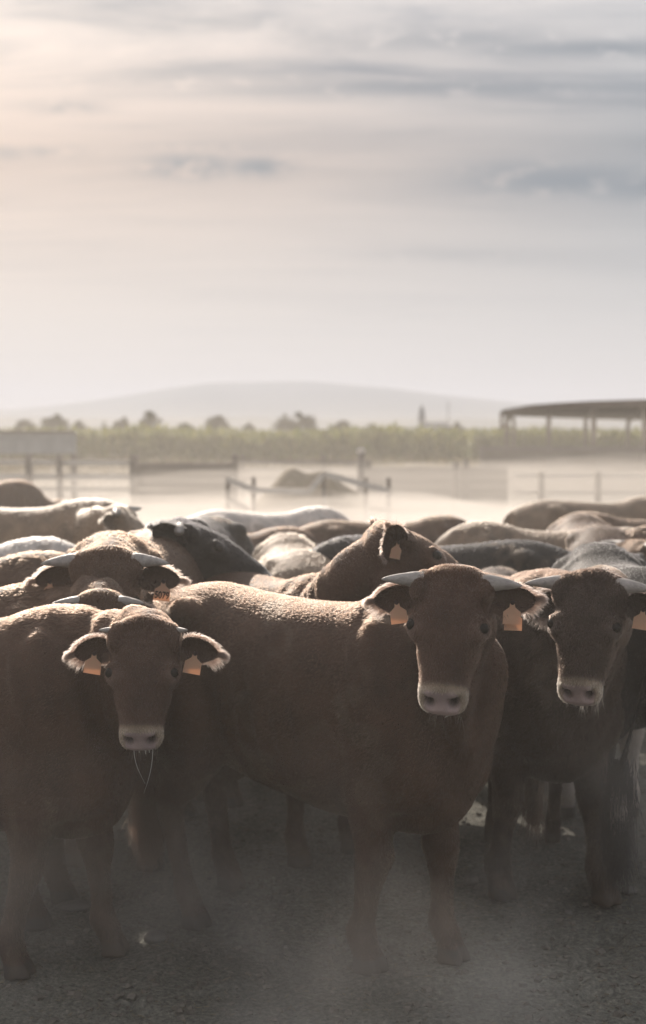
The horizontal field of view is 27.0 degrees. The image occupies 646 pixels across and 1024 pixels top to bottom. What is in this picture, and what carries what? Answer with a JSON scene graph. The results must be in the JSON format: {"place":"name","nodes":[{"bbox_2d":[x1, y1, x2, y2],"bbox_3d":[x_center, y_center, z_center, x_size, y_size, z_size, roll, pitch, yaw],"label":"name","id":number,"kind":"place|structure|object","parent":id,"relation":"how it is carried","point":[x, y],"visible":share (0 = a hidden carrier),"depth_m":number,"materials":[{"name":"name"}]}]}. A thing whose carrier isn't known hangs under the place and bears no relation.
{"place":"outdoors","nodes":[
{"label":"outdoors","id":0,"kind":"place"},
{"bbox_2d":[0,381,568,419],"bbox_3d":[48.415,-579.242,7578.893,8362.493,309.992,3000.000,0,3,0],"label":"mountain range","id":1,"kind":"structure","parent":0,"point":[331,401],"depth_m":7080.32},
{"bbox_2d":[0,417,641,431],"bbox_3d":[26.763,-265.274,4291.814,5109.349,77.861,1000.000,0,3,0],"label":"hills","id":2,"kind":"structure","parent":0,"point":[260,423],"depth_m":4149.62,"materials":[{"name":"green plant"}]},
{"bbox_2d":[0,432,645,1023],"bbox_3d":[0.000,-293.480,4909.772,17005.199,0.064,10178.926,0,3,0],"label":"ground","id":3,"kind":"structure","parent":0,"point":[488,970],"depth_m":4.76,"materials":[{"name":"soil"}]},
{"bbox_2d":[12,419,36,429],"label":"tree","id":4,"kind":"object","parent":3,"relation":"on","point":[22,424],"visible":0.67,"depth_m":278.38,"materials":[{"name":"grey plant"}]},
{"bbox_2d":[0,479,64,507],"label":"cow","id":5,"kind":"object","parent":3,"relation":"on","point":[16,493],"visible":0.27,"depth_m":15.39},
{"bbox_2d":[0,550,64,586],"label":"cow","id":6,"kind":"object","parent":3,"relation":"on","point":[20,567],"visible":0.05,"depth_m":5.76},
{"bbox_2d":[0,536,75,557],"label":"cow","id":7,"kind":"object","parent":3,"relation":"on","point":[17,546],"visible":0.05,"depth_m":7.08},
{"bbox_2d":[0,430,76,499],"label":"shelter","id":8,"kind":"object","parent":3,"relation":"on","point":[29,442],"visible":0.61,"depth_m":27.96,"materials":[{"name":"grey"}]},
{"bbox_2d":[38,414,70,429],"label":"tree","id":9,"kind":"object","parent":3,"relation":"on","point":[56,421],"visible":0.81,"depth_m":278.25,"materials":[{"name":"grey plant"}]},
{"bbox_2d":[0,455,135,512],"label":"rail fence","id":10,"kind":"object","parent":3,"relation":"on","point":[28,475],"visible":0.72,"depth_m":25.47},
{"bbox_2d":[0,498,145,544],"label":"cow","id":11,"kind":"object","parent":3,"relation":"on","point":[75,522],"visible":0.38,"depth_m":8.39},
{"bbox_2d":[56,900,90,911],"bbox_3d":[-0.940,1.482,5.070,0.130,0.035,0.097,0,3,3],"label":"stone","id":12,"kind":"object","parent":3,"relation":"on","point":[74,905],"visible":1,"depth_m":5.04,"materials":[{"name":"grey stone"}]},
{"bbox_2d":[74,420,85,428],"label":"tree","id":13,"kind":"object","parent":3,"relation":"on","point":[78,425],"visible":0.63,"depth_m":278.89,"materials":[{"name":"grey plant"}]},
{"bbox_2d":[0,575,166,931],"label":"cow","id":14,"kind":"object","parent":3,"relation":"on","point":[103,594],"visible":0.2,"depth_m":4.81},
{"bbox_2d":[24,528,204,872],"bbox_3d":[-0.789,0.748,5.819,0.654,1.388,2.188,0,3,3],"label":"cow","id":15,"kind":"object","parent":3,"relation":"on","point":[140,565],"visible":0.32,"depth_m":4.88},
{"bbox_2d":[0,603,230,979],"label":"cow","id":16,"kind":"object","parent":3,"relation":"on","point":[85,695],"visible":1,"depth_m":4.24},
{"bbox_2d":[112,417,128,429],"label":"tree","id":17,"kind":"object","parent":3,"relation":"on","point":[123,422],"visible":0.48,"depth_m":279.03,"materials":[{"name":"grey plant"}]},
{"bbox_2d":[138,411,162,428],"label":"tree","id":18,"kind":"object","parent":3,"relation":"on","point":[149,419],"visible":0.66,"depth_m":278.41,"materials":[{"name":"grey plant"}]},
{"bbox_2d":[143,930,167,942],"bbox_3d":[-0.590,1.501,4.753,0.088,0.049,0.065,0,3,4],"label":"stone","id":19,"kind":"object","parent":3,"relation":"on","point":[156,936],"visible":0.98,"depth_m":4.73,"materials":[{"name":"grey stone"}]},
{"bbox_2d":[178,423,193,429],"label":"tree","id":20,"kind":"object","parent":3,"relation":"on","point":[183,425],"visible":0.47,"depth_m":278.96,"materials":[{"name":"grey plant"}]},
{"bbox_2d":[135,455,238,518],"bbox_3d":[-2.654,-0.385,25.973,2.050,1.430,0.159,0,3,0],"label":"board fence","id":21,"kind":"object","parent":3,"relation":"on","point":[174,502],"visible":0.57,"depth_m":26.00,"materials":[{"name":"wood"}]},
{"bbox_2d":[145,515,271,580],"bbox_3d":[-0.702,0.658,7.278,0.773,1.392,2.573,0,3,-4],"label":"cow","id":22,"kind":"object","parent":3,"relation":"on","point":[214,545],"visible":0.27,"depth_m":6.04},
{"bbox_2d":[204,415,229,429],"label":"tree","id":23,"kind":"object","parent":3,"relation":"on","point":[217,421],"visible":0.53,"depth_m":278.74,"materials":[{"name":"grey plant"}]},
{"bbox_2d":[242,423,254,431],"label":"tree","id":24,"kind":"object","parent":3,"relation":"on","point":[248,426],"visible":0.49,"depth_m":279.23,"materials":[{"name":"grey plant"}]},
{"bbox_2d":[187,506,349,533],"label":"cow","id":25,"kind":"object","parent":3,"relation":"on","point":[252,522],"visible":0.13,"depth_m":10.85},
{"bbox_2d":[247,526,320,548],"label":"cow","id":26,"kind":"object","parent":3,"relation":"on","point":[258,538],"visible":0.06,"depth_m":9.35},
{"bbox_2d":[251,532,330,579],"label":"cow","id":27,"kind":"object","parent":3,"relation":"on","point":[287,555],"visible":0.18,"depth_m":6.91},
{"bbox_2d":[271,412,318,431],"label":"tree","id":28,"kind":"object","parent":3,"relation":"on","point":[289,425],"visible":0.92,"depth_m":278.12,"materials":[{"name":"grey plant"}]},
{"bbox_2d":[239,455,371,511],"bbox_3d":[-0.393,-0.585,29.956,2.948,1.350,0.175,0,3,0],"label":"rail fence","id":29,"kind":"object","parent":3,"relation":"on","point":[323,462],"visible":0.52,"depth_m":29.96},
{"bbox_2d":[225,468,390,522],"bbox_3d":[-0.214,0.007,20.152,2.383,1.345,1.570,0,3,0],"label":"fence","id":30,"kind":"object","parent":3,"relation":"on","point":[290,490],"visible":0.62,"depth_m":19.61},
{"bbox_2d":[0,451,639,496],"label":"dry weeds","id":31,"kind":"object","parent":3,"relation":"on","point":[107,469],"visible":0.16,"depth_m":39.16,"materials":[{"name":"plant"}]},
{"bbox_2d":[0,420,640,473],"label":"crop plants","id":32,"kind":"object","parent":3,"relation":"on","point":[209,442],"visible":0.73,"depth_m":47.19,"materials":[{"name":"green plant"}]},
{"bbox_2d":[184,516,459,868],"bbox_3d":[-0.142,0.718,5.785,0.534,1.452,1.994,-3,4,-38],"label":"cow","id":33,"kind":"object","parent":3,"relation":"on","point":[368,560],"visible":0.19,"depth_m":5.09},
{"bbox_2d":[0,753,645,1023],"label":"straw scraps","id":34,"kind":"object","parent":3,"relation":"on","point":[343,934],"visible":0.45,"depth_m":4.79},
{"bbox_2d":[118,563,548,975],"bbox_3d":[0.011,0.814,4.658,0.698,1.396,1.890,-3,5,-42],"label":"cow","id":35,"kind":"object","parent":3,"relation":"on","point":[375,718],"visible":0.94,"depth_m":4.42},
{"bbox_2d":[330,420,350,429],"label":"tree","id":36,"kind":"object","parent":3,"relation":"on","point":[341,423],"visible":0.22,"depth_m":278.56,"materials":[{"name":"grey plant"}]},
{"bbox_2d":[218,465,479,498],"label":"board wall","id":37,"kind":"structure","parent":3,"relation":"on","point":[348,470],"depth_m":34.98,"materials":[{"name":"wood"}]},
{"bbox_2d":[357,448,364,497],"bbox_3d":[0.673,-0.345,24.023,0.160,1.586,0.150,0,3,0],"label":"fence post","id":38,"kind":"object","parent":3,"relation":"on","point":[360,464],"visible":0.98,"depth_m":23.95,"materials":[{"name":"wood"}]},
{"bbox_2d":[299,515,467,542],"bbox_3d":[0.613,0.616,9.811,1.896,1.173,0.516,-1,3,-10],"label":"cow","id":39,"kind":"object","parent":3,"relation":"on","point":[327,530],"visible":0.09,"depth_m":9.63},
{"bbox_2d":[428,534,440,543],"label":"cow","id":40,"kind":"object","parent":3,"relation":"on","point":[433,538],"visible":0.01,"depth_m":9.61},
{"bbox_2d":[365,460,507,520],"bbox_3d":[2.269,-0.385,26.974,2.860,1.310,0.158,0,3,0],"label":"board fence","id":41,"kind":"object","parent":3,"relation":"on","point":[414,481],"visible":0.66,"depth_m":27.00,"materials":[{"name":"beige wood"}]},
{"bbox_2d":[311,534,569,571],"bbox_3d":[0.443,0.745,7.068,2.008,1.244,0.547,0,3,-2],"label":"cow","id":42,"kind":"object","parent":3,"relation":"on","point":[518,555],"visible":0.12,"depth_m":6.92},
{"bbox_2d":[451,462,458,516],"bbox_3d":[2.554,-0.316,26.028,0.150,1.286,0.150,0,3,0],"label":"fence post","id":43,"kind":"object","parent":3,"relation":"on","point":[455,490],"visible":0.66,"depth_m":25.97,"materials":[{"name":"beige wood"}]},
{"bbox_2d":[447,422,464,430],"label":"tree","id":44,"kind":"object","parent":3,"relation":"on","point":[457,424],"visible":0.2,"depth_m":279.05,"materials":[{"name":"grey plant"}]},
{"bbox_2d":[480,566,562,849],"bbox_3d":[0.868,0.847,6.421,0.491,1.119,1.807,0,3,0],"label":"cow","id":45,"kind":"object","parent":3,"relation":"on","point":[533,801],"visible":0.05,"depth_m":5.77},
{"bbox_2d":[435,520,634,549],"bbox_3d":[1.251,0.678,8.207,1.998,1.240,0.564,0,3,8],"label":"cow","id":46,"kind":"object","parent":3,"relation":"on","point":[480,531],"visible":0.09,"depth_m":8.10},
{"bbox_2d":[479,446,645,499],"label":"board wall","id":47,"kind":"structure","parent":3,"relation":"on","point":[545,463],"depth_m":33.63,"materials":[{"name":"wood"}]},
{"bbox_2d":[483,564,645,906],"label":"cow","id":48,"kind":"object","parent":3,"relation":"on","point":[563,715],"visible":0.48,"depth_m":4.87},
{"bbox_2d":[500,399,645,461],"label":"open shed","id":49,"kind":"structure","parent":3,"relation":"on","point":[629,411],"depth_m":52.19,"materials":[{"name":"grey metal"}]},
{"bbox_2d":[503,495,645,530],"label":"cow","id":50,"kind":"object","parent":3,"relation":"on","point":[541,515],"visible":0.24,"depth_m":10.96},
{"bbox_2d":[515,472,645,502],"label":"rail fence","id":51,"kind":"object","parent":3,"relation":"on","point":[597,492],"visible":0.72,"depth_m":25.98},
{"bbox_2d":[547,512,631,551],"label":"cow","id":52,"kind":"object","parent":3,"relation":"on","point":[591,528],"visible":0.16,"depth_m":7.83},
{"bbox_2d":[546,511,645,530],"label":"cow","id":53,"kind":"object","parent":3,"relation":"on","point":[613,521],"visible":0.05,"depth_m":9.71},
{"bbox_2d":[551,541,645,908],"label":"cow","id":54,"kind":"object","parent":3,"relation":"on","point":[622,795],"visible":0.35,"depth_m":4.98},
{"bbox_2d":[601,525,645,560],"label":"cow","id":55,"kind":"object","parent":3,"relation":"on","point":[636,543],"visible":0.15,"depth_m":7.25},
{"bbox_2d":[621,886,637,894],"bbox_3d":[1.194,1.473,5.247,0.068,0.029,0.044,-1,4,-17],"label":"stone","id":56,"kind":"object","parent":3,"relation":"on","point":[632,890],"visible":0.82,"depth_m":5.23,"materials":[{"name":"grey stone"}]},
{"bbox_2d":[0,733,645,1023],"bbox_3d":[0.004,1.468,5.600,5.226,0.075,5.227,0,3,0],"label":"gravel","id":57,"kind":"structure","parent":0,"point":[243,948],"depth_m":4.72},
{"bbox_2d":[0,0,645,409],"label":"sky","id":58,"kind":"structure","parent":0,"point":[440,197],"materials":[{"name":"white"}]},
{"bbox_2d":[418,405,449,430],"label":"church tower","id":59,"kind":"structure","parent":0,"point":[421,417],"depth_m":1094.98,"materials":[{"name":"stone"}]}
]}

